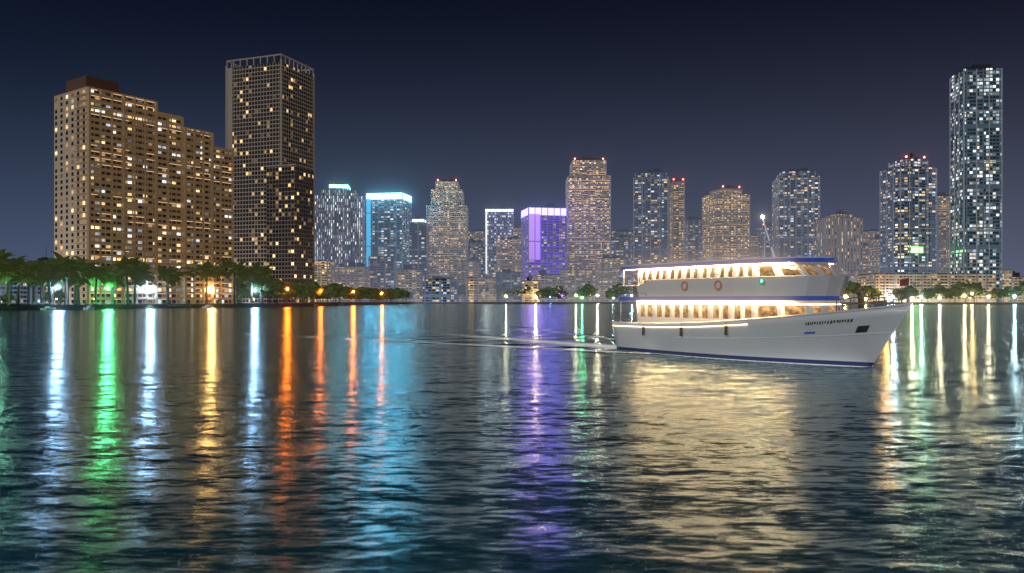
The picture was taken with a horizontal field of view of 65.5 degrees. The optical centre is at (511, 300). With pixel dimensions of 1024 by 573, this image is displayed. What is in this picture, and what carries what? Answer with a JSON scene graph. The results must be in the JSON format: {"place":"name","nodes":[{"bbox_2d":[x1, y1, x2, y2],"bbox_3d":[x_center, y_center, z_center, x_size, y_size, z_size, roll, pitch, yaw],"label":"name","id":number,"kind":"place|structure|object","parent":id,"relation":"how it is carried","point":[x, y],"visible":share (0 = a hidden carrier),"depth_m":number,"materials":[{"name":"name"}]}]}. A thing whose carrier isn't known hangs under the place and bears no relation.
{"place":"outdoors","nodes":[
{"label":"outdoors","id":0,"kind":"place"},
{"bbox_2d":[226,54,314,302],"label":"tower","id":1,"kind":"structure","parent":0,"point":[270,114],"depth_m":814.03,"materials":[{"name":"beige"}]},
{"bbox_2d":[315,181,364,265],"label":"tower","id":2,"kind":"structure","parent":0,"point":[339,222],"depth_m":1523.91,"materials":[{"name":"grey"}]},
{"bbox_2d":[335,261,369,272],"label":"block","id":3,"kind":"structure","parent":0,"point":[353,268],"depth_m":1305.03,"materials":[{"name":"grey"}]},
{"bbox_2d":[366,191,411,270],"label":"tower","id":4,"kind":"structure","parent":0,"point":[388,216],"depth_m":1596.44,"materials":[{"name":"blue glass"}]},
{"bbox_2d":[396,265,421,270],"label":"block","id":5,"kind":"structure","parent":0,"point":[407,267],"depth_m":1308.76,"materials":[{"name":"grey"}]},
{"bbox_2d":[409,215,428,269],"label":"tower","id":6,"kind":"structure","parent":0,"point":[418,242],"depth_m":1450.00,"materials":[{"name":"grey glass"}]},
{"bbox_2d":[426,178,468,269],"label":"tower","id":7,"kind":"structure","parent":0,"point":[447,215],"depth_m":1667.50,"materials":[{"name":"grey"}]},
{"bbox_2d":[449,261,479,268],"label":"block","id":8,"kind":"structure","parent":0,"point":[463,264],"depth_m":1378.05,"materials":[{"name":"grey"}]},
{"bbox_2d":[468,239,484,267],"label":"tower","id":9,"kind":"structure","parent":0,"point":[476,250],"depth_m":1812.50,"materials":[{"name":"grey"}]},
{"bbox_2d":[468,227,484,241],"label":"block","id":10,"kind":"structure","parent":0,"point":[477,234],"depth_m":2174.86,"materials":[{"name":"grey"}]},
{"bbox_2d":[485,205,513,267],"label":"tower","id":11,"kind":"structure","parent":0,"point":[499,221],"depth_m":1595.00,"materials":[{"name":"grey glass"}]},
{"bbox_2d":[496,230,520,267],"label":"building","id":12,"kind":"structure","parent":0,"point":[508,251],"depth_m":1522.50,"materials":[{"name":"grey"}]},
{"bbox_2d":[0,304,1023,572],"bbox_3d":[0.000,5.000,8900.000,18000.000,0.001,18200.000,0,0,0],"label":"water","id":13,"kind":"structure","parent":0,"point":[258,440],"depth_m":27.29,"materials":[{"name":"liquid"}]},
{"bbox_2d":[386,333,865,366],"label":"boat wake","id":14,"kind":"object","parent":13,"relation":"on","point":[590,345],"visible":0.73,"depth_m":86.49,"materials":[{"name":"white liquid"}]},
{"bbox_2d":[612,205,911,366],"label":"yacht","id":15,"kind":"object","parent":13,"relation":"on","point":[774,308],"visible":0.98,"depth_m":65.30,"materials":[{"name":"white metal"}]},
{"bbox_2d":[0,302,1023,310],"bbox_3d":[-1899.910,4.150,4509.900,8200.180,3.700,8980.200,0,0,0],"label":"shoreline","id":16,"kind":"structure","parent":0,"point":[24,306],"depth_m":664.13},
{"bbox_2d":[0,260,16,274],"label":"palm","id":17,"kind":"object","parent":16,"relation":"on","point":[2,270],"visible":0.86,"depth_m":408.15,"materials":[{"name":"green plant"}]},
{"bbox_2d":[0,249,17,264],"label":"palm","id":18,"kind":"object","parent":16,"relation":"on","point":[3,255],"visible":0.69,"depth_m":420.18,"materials":[{"name":"green plant"}]},
{"bbox_2d":[0,293,17,302],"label":"shrub","id":19,"kind":"object","parent":16,"relation":"on","point":[3,298],"visible":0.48,"depth_m":451.16,"materials":[{"name":"green plant"}]},
{"bbox_2d":[0,265,35,304],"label":"palm","id":20,"kind":"object","parent":16,"relation":"on","point":[21,272],"visible":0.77,"depth_m":415.75,"materials":[{"name":"green plant"}]},
{"bbox_2d":[6,256,29,304],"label":"palm","id":21,"kind":"object","parent":16,"relation":"on","point":[17,262],"visible":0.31,"depth_m":427.94,"materials":[{"name":"green plant"}]},
{"bbox_2d":[0,282,44,302],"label":"block","id":22,"kind":"structure","parent":16,"relation":"on","point":[23,292],"depth_m":758.62,"materials":[{"name":"grey"}]},
{"bbox_2d":[12,260,34,304],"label":"palm","id":23,"kind":"object","parent":16,"relation":"on","point":[30,262],"visible":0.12,"depth_m":458.31,"materials":[{"name":"green plant"}]},
{"bbox_2d":[13,261,44,304],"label":"palm","id":24,"kind":"object","parent":16,"relation":"on","point":[33,265],"visible":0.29,"depth_m":439.88,"materials":[{"name":"green plant"}]},
{"bbox_2d":[11,266,51,304],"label":"palm","id":25,"kind":"object","parent":16,"relation":"on","point":[40,277],"visible":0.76,"depth_m":427.24,"materials":[{"name":"green plant"}]},
{"bbox_2d":[30,265,54,304],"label":"palm","id":26,"kind":"object","parent":16,"relation":"on","point":[41,296],"visible":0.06,"depth_m":449.48,"materials":[{"name":"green plant"}]},
{"bbox_2d":[35,283,64,304],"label":"palm","id":27,"kind":"object","parent":16,"relation":"on","point":[47,285],"visible":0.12,"depth_m":481.21,"materials":[{"name":"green plant"}]},
{"bbox_2d":[31,260,71,304],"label":"palm","id":28,"kind":"object","parent":16,"relation":"on","point":[57,274],"visible":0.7,"depth_m":439.84,"materials":[{"name":"green plant"}]},
{"bbox_2d":[43,290,65,301],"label":"shrub","id":29,"kind":"object","parent":16,"relation":"on","point":[62,293],"visible":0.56,"depth_m":486.24,"materials":[{"name":"green plant"}]},
{"bbox_2d":[46,256,77,304],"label":"palm","id":30,"kind":"object","parent":16,"relation":"on","point":[59,297],"visible":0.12,"depth_m":464.33,"materials":[{"name":"green plant"}]},
{"bbox_2d":[47,251,85,304],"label":"palm","id":31,"kind":"object","parent":16,"relation":"on","point":[70,266],"visible":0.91,"depth_m":447.01,"materials":[{"name":"green plant"}]},
{"bbox_2d":[62,265,84,304],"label":"palm","id":32,"kind":"object","parent":16,"relation":"on","point":[75,294],"visible":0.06,"depth_m":481.86,"materials":[{"name":"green plant"}]},
{"bbox_2d":[63,265,96,304],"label":"palm","id":33,"kind":"object","parent":16,"relation":"on","point":[77,283],"visible":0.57,"depth_m":464.42,"materials":[{"name":"green plant"}]},
{"bbox_2d":[71,256,104,304],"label":"palm","id":34,"kind":"object","parent":16,"relation":"on","point":[79,260],"visible":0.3,"depth_m":491.97,"materials":[{"name":"green plant"}]},
{"bbox_2d":[82,263,117,302],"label":"palm","id":35,"kind":"object","parent":16,"relation":"on","point":[100,273],"visible":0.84,"depth_m":473.92,"materials":[{"name":"green plant"}]},
{"bbox_2d":[95,271,130,303],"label":"palm","id":36,"kind":"object","parent":16,"relation":"on","point":[115,279],"visible":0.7,"depth_m":488.32,"materials":[{"name":"green plant"}]},
{"bbox_2d":[110,256,145,303],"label":"palm","id":37,"kind":"object","parent":16,"relation":"on","point":[124,263],"visible":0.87,"depth_m":499.10,"materials":[{"name":"green plant"}]},
{"bbox_2d":[128,262,153,303],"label":"palm","id":38,"kind":"object","parent":16,"relation":"on","point":[143,269],"visible":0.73,"depth_m":507.80,"materials":[{"name":"green plant"}]},
{"bbox_2d":[54,75,232,304],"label":"condo block","id":39,"kind":"structure","parent":16,"relation":"on","point":[145,180],"depth_m":517.77,"materials":[{"name":"beige concrete"}]},
{"bbox_2d":[131,264,155,287],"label":"palm","id":40,"kind":"object","parent":16,"relation":"on","point":[141,283],"visible":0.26,"depth_m":516.61,"materials":[{"name":"green plant"}]},
{"bbox_2d":[155,265,184,303],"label":"palm","id":41,"kind":"object","parent":16,"relation":"on","point":[171,275],"visible":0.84,"depth_m":532.01,"materials":[{"name":"green plant"}]},
{"bbox_2d":[177,262,200,278],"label":"palm","id":42,"kind":"object","parent":16,"relation":"on","point":[191,274],"visible":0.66,"depth_m":545.49,"materials":[{"name":"green plant"}]},
{"bbox_2d":[4,301,408,304],"bbox_3d":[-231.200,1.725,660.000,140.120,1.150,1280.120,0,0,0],"label":"promenade railing","id":43,"kind":"object","parent":16,"relation":"on","point":[161,302],"visible":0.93,"depth_m":495.78,"materials":[{"name":"grey paint"}]},
{"bbox_2d":[196,260,224,303],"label":"palm","id":44,"kind":"object","parent":16,"relation":"on","point":[207,269],"visible":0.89,"depth_m":555.29,"materials":[{"name":"green plant"}]},
{"bbox_2d":[214,257,234,303],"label":"palm","id":45,"kind":"object","parent":16,"relation":"on","point":[222,271],"visible":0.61,"depth_m":569.75,"materials":[{"name":"green plant"}]},
{"bbox_2d":[224,260,249,303],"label":"palm","id":46,"kind":"object","parent":16,"relation":"on","point":[237,272],"visible":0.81,"depth_m":581.49,"materials":[{"name":"green plant"}]},
{"bbox_2d":[233,269,249,303],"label":"palm","id":47,"kind":"object","parent":16,"relation":"on","point":[244,282],"visible":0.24,"depth_m":596.07,"materials":[{"name":"green plant"}]},
{"bbox_2d":[233,281,249,296],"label":"tree","id":48,"kind":"object","parent":16,"relation":"on","point":[243,290],"visible":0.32,"depth_m":612.41,"materials":[{"name":"green plant"}]},
{"bbox_2d":[240,261,269,303],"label":"palm","id":49,"kind":"object","parent":16,"relation":"on","point":[252,277],"visible":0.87,"depth_m":591.37,"materials":[{"name":"green plant"}]},
{"bbox_2d":[244,281,278,297],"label":"tree","id":50,"kind":"object","parent":16,"relation":"on","point":[267,289],"visible":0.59,"depth_m":603.11,"materials":[{"name":"green plant"}]},
{"bbox_2d":[248,265,276,303],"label":"palm","id":51,"kind":"object","parent":16,"relation":"on","point":[260,283],"visible":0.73,"depth_m":594.51,"materials":[{"name":"green plant"}]},
{"bbox_2d":[268,280,281,303],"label":"tree","id":52,"kind":"object","parent":16,"relation":"on","point":[278,285],"visible":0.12,"depth_m":623.50,"materials":[{"name":"green plant"}]},
{"bbox_2d":[275,279,286,303],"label":"tree","id":53,"kind":"object","parent":16,"relation":"on","point":[279,281],"visible":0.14,"depth_m":644.57,"materials":[{"name":"green plant"}]},
{"bbox_2d":[279,284,298,302],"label":"tree","id":54,"kind":"object","parent":16,"relation":"on","point":[292,290],"visible":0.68,"depth_m":669.48,"materials":[{"name":"green plant"}]},
{"bbox_2d":[266,164,313,302],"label":"block","id":55,"kind":"structure","parent":16,"relation":"on","point":[290,222],"depth_m":774.48,"materials":[{"name":"black glass"}]},
{"bbox_2d":[285,280,306,302],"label":"tree","id":56,"kind":"object","parent":16,"relation":"on","point":[302,287],"visible":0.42,"depth_m":690.57,"materials":[{"name":"green plant"}]},
{"bbox_2d":[297,282,314,301],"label":"tree","id":57,"kind":"object","parent":16,"relation":"on","point":[309,291],"visible":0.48,"depth_m":715.41,"materials":[{"name":"green plant"}]},
{"bbox_2d":[309,281,323,301],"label":"tree","id":58,"kind":"object","parent":16,"relation":"on","point":[316,292],"visible":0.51,"depth_m":740.05,"materials":[{"name":"green plant"}]},
{"bbox_2d":[315,261,334,301],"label":"block","id":59,"kind":"structure","parent":16,"relation":"on","point":[324,270],"depth_m":1274.65,"materials":[{"name":"grey"}]},
{"bbox_2d":[322,285,336,302],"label":"tree","id":60,"kind":"object","parent":16,"relation":"on","point":[331,293],"visible":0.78,"depth_m":793.78,"materials":[{"name":"green plant"}]},
{"bbox_2d":[327,283,345,302],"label":"tree","id":61,"kind":"object","parent":16,"relation":"on","point":[339,289],"visible":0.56,"depth_m":816.38,"materials":[{"name":"green plant"}]},
{"bbox_2d":[343,287,356,302],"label":"tree","id":62,"kind":"object","parent":16,"relation":"on","point":[351,294],"visible":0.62,"depth_m":875.67,"materials":[{"name":"green plant"}]},
{"bbox_2d":[352,288,367,302],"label":"tree","id":63,"kind":"object","parent":16,"relation":"on","point":[361,292],"visible":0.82,"depth_m":905.19,"materials":[{"name":"green plant"}]},
{"bbox_2d":[368,256,394,271],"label":"block","id":64,"kind":"structure","parent":16,"relation":"on","point":[380,263],"depth_m":1348.36,"materials":[{"name":"grey"}]},
{"bbox_2d":[393,288,403,301],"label":"tree","id":65,"kind":"object","parent":16,"relation":"on","point":[399,292],"visible":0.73,"depth_m":1190.13,"materials":[{"name":"green plant"}]},
{"bbox_2d":[422,279,450,301],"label":"block","id":66,"kind":"structure","parent":16,"relation":"on","point":[436,290],"depth_m":1247.02,"materials":[{"name":"grey"}]},
{"bbox_2d":[467,277,473,301],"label":"block","id":67,"kind":"structure","parent":16,"relation":"on","point":[470,289],"depth_m":1258.60,"materials":[{"name":"grey"}]},
{"bbox_2d":[512,286,531,296],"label":"tree","id":68,"kind":"object","parent":16,"relation":"on","point":[524,291],"visible":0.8,"depth_m":1246.17,"materials":[{"name":"green plant"}]},
{"bbox_2d":[521,277,538,301],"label":"block","id":69,"kind":"structure","parent":16,"relation":"on","point":[530,295],"depth_m":1246.79,"materials":[{"name":"grey"}]},
{"bbox_2d":[536,290,549,301],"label":"tree","id":70,"kind":"object","parent":16,"relation":"on","point":[542,293],"visible":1,"depth_m":1236.00,"materials":[{"name":"green plant"}]},
{"bbox_2d":[549,285,567,301],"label":"tree","id":71,"kind":"object","parent":16,"relation":"on","point":[560,292],"visible":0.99,"depth_m":1227.85,"materials":[{"name":"green plant"}]},
{"bbox_2d":[578,282,598,301],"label":"tree","id":72,"kind":"object","parent":16,"relation":"on","point":[587,289],"visible":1,"depth_m":1214.85,"materials":[{"name":"green plant"}]},
{"bbox_2d":[605,288,618,301],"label":"tree","id":73,"kind":"object","parent":16,"relation":"on","point":[610,294],"visible":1,"depth_m":1207.87,"materials":[{"name":"green plant"}]},
{"bbox_2d":[612,283,630,296],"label":"tree","id":74,"kind":"object","parent":16,"relation":"on","point":[616,289],"visible":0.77,"depth_m":1205.16,"materials":[{"name":"green plant"}]},
{"bbox_2d":[329,250,1023,302],"bbox_3d":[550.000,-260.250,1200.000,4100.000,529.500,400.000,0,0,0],"label":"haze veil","id":75,"kind":"object","parent":16,"relation":"on","point":[493,284],"visible":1,"depth_m":1248.69,"materials":[{"name":"grey"}]},
{"bbox_2d":[506,293,1015,301],"bbox_3d":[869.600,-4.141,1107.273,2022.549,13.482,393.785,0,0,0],"label":"street lamps","id":76,"kind":"object","parent":16,"relation":"on","point":[1014,296],"visible":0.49,"depth_m":1055.10,"materials":[{"name":"grey"}]},
{"bbox_2d":[845,281,860,301],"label":"tree","id":77,"kind":"object","parent":16,"relation":"on","point":[852,287],"visible":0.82,"depth_m":1074.93,"materials":[{"name":"green plant"}]},
{"bbox_2d":[863,285,879,297],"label":"tree","id":78,"kind":"object","parent":16,"relation":"on","point":[869,290],"visible":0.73,"depth_m":1059.62,"materials":[{"name":"green plant"}]},
{"bbox_2d":[870,235,878,254],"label":"tower","id":79,"kind":"structure","parent":16,"relation":"on","point":[874,246],"depth_m":1312.02,"materials":[{"name":"grey"}]},
{"bbox_2d":[891,288,906,301],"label":"tree","id":80,"kind":"object","parent":16,"relation":"on","point":[899,290],"visible":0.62,"depth_m":1045.97,"materials":[{"name":"green plant"}]},
{"bbox_2d":[879,153,937,272],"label":"tower","id":81,"kind":"structure","parent":16,"relation":"on","point":[908,188],"depth_m":1191.10,"materials":[{"name":"grey"}]},
{"bbox_2d":[902,286,918,296],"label":"tree","id":82,"kind":"object","parent":16,"relation":"on","point":[913,291],"visible":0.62,"depth_m":1044.87,"materials":[{"name":"green plant"}]},
{"bbox_2d":[856,273,995,301],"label":"building","id":83,"kind":"structure","parent":16,"relation":"on","point":[884,283],"depth_m":1073.00,"materials":[{"name":"grey"}]},
{"bbox_2d":[919,288,935,301],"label":"tree","id":84,"kind":"object","parent":16,"relation":"on","point":[928,293],"visible":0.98,"depth_m":1049.41,"materials":[{"name":"green plant"}]},
{"bbox_2d":[930,283,950,301],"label":"tree","id":85,"kind":"object","parent":16,"relation":"on","point":[940,290],"visible":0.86,"depth_m":1052.23,"materials":[{"name":"green plant"}]},
{"bbox_2d":[945,286,965,301],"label":"tree","id":86,"kind":"object","parent":16,"relation":"on","point":[955,291],"visible":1,"depth_m":1044.53,"materials":[{"name":"green plant"}]},
{"bbox_2d":[950,280,980,301],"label":"tree","id":87,"kind":"object","parent":16,"relation":"on","point":[966,286],"visible":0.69,"depth_m":1061.47,"materials":[{"name":"green plant"}]},
{"bbox_2d":[949,64,1002,301],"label":"tower","id":88,"kind":"structure","parent":16,"relation":"on","point":[975,168],"depth_m":1102.84,"materials":[{"name":"grey"}]},
{"bbox_2d":[966,283,986,301],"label":"tree","id":89,"kind":"object","parent":16,"relation":"on","point":[980,293],"visible":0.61,"depth_m":1057.00,"materials":[{"name":"green plant"}]},
{"bbox_2d":[986,288,1005,301],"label":"tree","id":90,"kind":"object","parent":16,"relation":"on","point":[996,293],"visible":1,"depth_m":1044.93,"materials":[{"name":"green plant"}]},
{"bbox_2d":[999,287,1016,301],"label":"tree","id":91,"kind":"object","parent":16,"relation":"on","point":[1010,292],"visible":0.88,"depth_m":1047.41,"materials":[{"name":"green plant"}]},
{"bbox_2d":[1013,271,1023,301],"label":"block","id":92,"kind":"structure","parent":16,"relation":"on","point":[1017,278],"depth_m":1160.68,"materials":[{"name":"grey"}]},
{"bbox_2d":[1013,281,1023,296],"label":"tree","id":93,"kind":"object","parent":16,"relation":"on","point":[1019,289],"visible":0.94,"depth_m":1052.68,"materials":[{"name":"green plant"}]},
{"bbox_2d":[0,0,1023,261],"label":"sky","id":94,"kind":"structure","parent":0,"point":[498,99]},
{"bbox_2d":[521,203,566,266],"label":"tower","id":95,"kind":"structure","parent":0,"point":[543,235],"depth_m":1451.49,"materials":[{"name":"purple glass"}]},
{"bbox_2d":[565,157,610,264],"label":"tower","id":96,"kind":"structure","parent":0,"point":[588,193],"depth_m":1595.00,"materials":[{"name":"grey"}]},
{"bbox_2d":[595,255,625,263],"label":"block","id":97,"kind":"structure","parent":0,"point":[606,259],"depth_m":1379.62,"materials":[{"name":"grey"}]},
{"bbox_2d":[611,234,630,262],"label":"block","id":98,"kind":"structure","parent":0,"point":[621,245],"depth_m":1956.97,"materials":[{"name":"grey"}]},
{"bbox_2d":[611,229,632,262],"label":"block","id":99,"kind":"structure","parent":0,"point":[616,233],"depth_m":2246.45,"materials":[{"name":"grey"}]},
{"bbox_2d":[633,168,669,262],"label":"tower","id":100,"kind":"structure","parent":0,"point":[651,215],"depth_m":1450.42,"materials":[{"name":"grey"}]},
{"bbox_2d":[670,176,684,261],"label":"tower","id":101,"kind":"structure","parent":0,"point":[677,218],"depth_m":1493.50,"materials":[{"name":"grey"}]},
{"bbox_2d":[685,217,701,260],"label":"tower","id":102,"kind":"structure","parent":0,"point":[693,238],"depth_m":1740.00,"materials":[{"name":"grey"}]},
{"bbox_2d":[702,182,750,259],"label":"tower","id":103,"kind":"structure","parent":0,"point":[726,214],"depth_m":1453.60,"materials":[{"name":"grey"}]},
{"bbox_2d":[750,235,757,257],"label":"block","id":104,"kind":"structure","parent":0,"point":[754,246],"depth_m":1883.76,"materials":[{"name":"grey"}]},
{"bbox_2d":[758,222,771,257],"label":"tower","id":105,"kind":"structure","parent":0,"point":[761,243],"depth_m":1667.50,"materials":[{"name":"grey"}]},
{"bbox_2d":[772,167,819,256],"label":"tower","id":106,"kind":"structure","parent":0,"point":[795,204],"depth_m":1378.79,"materials":[{"name":"grey"}]},
{"bbox_2d":[815,210,862,255],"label":"tower","id":107,"kind":"structure","parent":0,"point":[839,232],"depth_m":1305.00,"materials":[{"name":"grey"}]},
{"bbox_2d":[863,242,869,254],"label":"block","id":108,"kind":"structure","parent":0,"point":[866,248],"depth_m":1887.37,"materials":[{"name":"grey"}]},
{"bbox_2d":[863,229,878,243],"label":"block","id":109,"kind":"structure","parent":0,"point":[868,235],"depth_m":2175.33,"materials":[{"name":"grey"}]},
{"bbox_2d":[937,192,948,252],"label":"tower","id":110,"kind":"structure","parent":0,"point":[943,222],"depth_m":1305.00,"materials":[{"name":"grey"}]},
{"bbox_2d":[1003,270,1012,301],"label":"block","id":111,"kind":"structure","parent":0,"point":[1007,278],"depth_m":1129.96,"materials":[{"name":"grey"}]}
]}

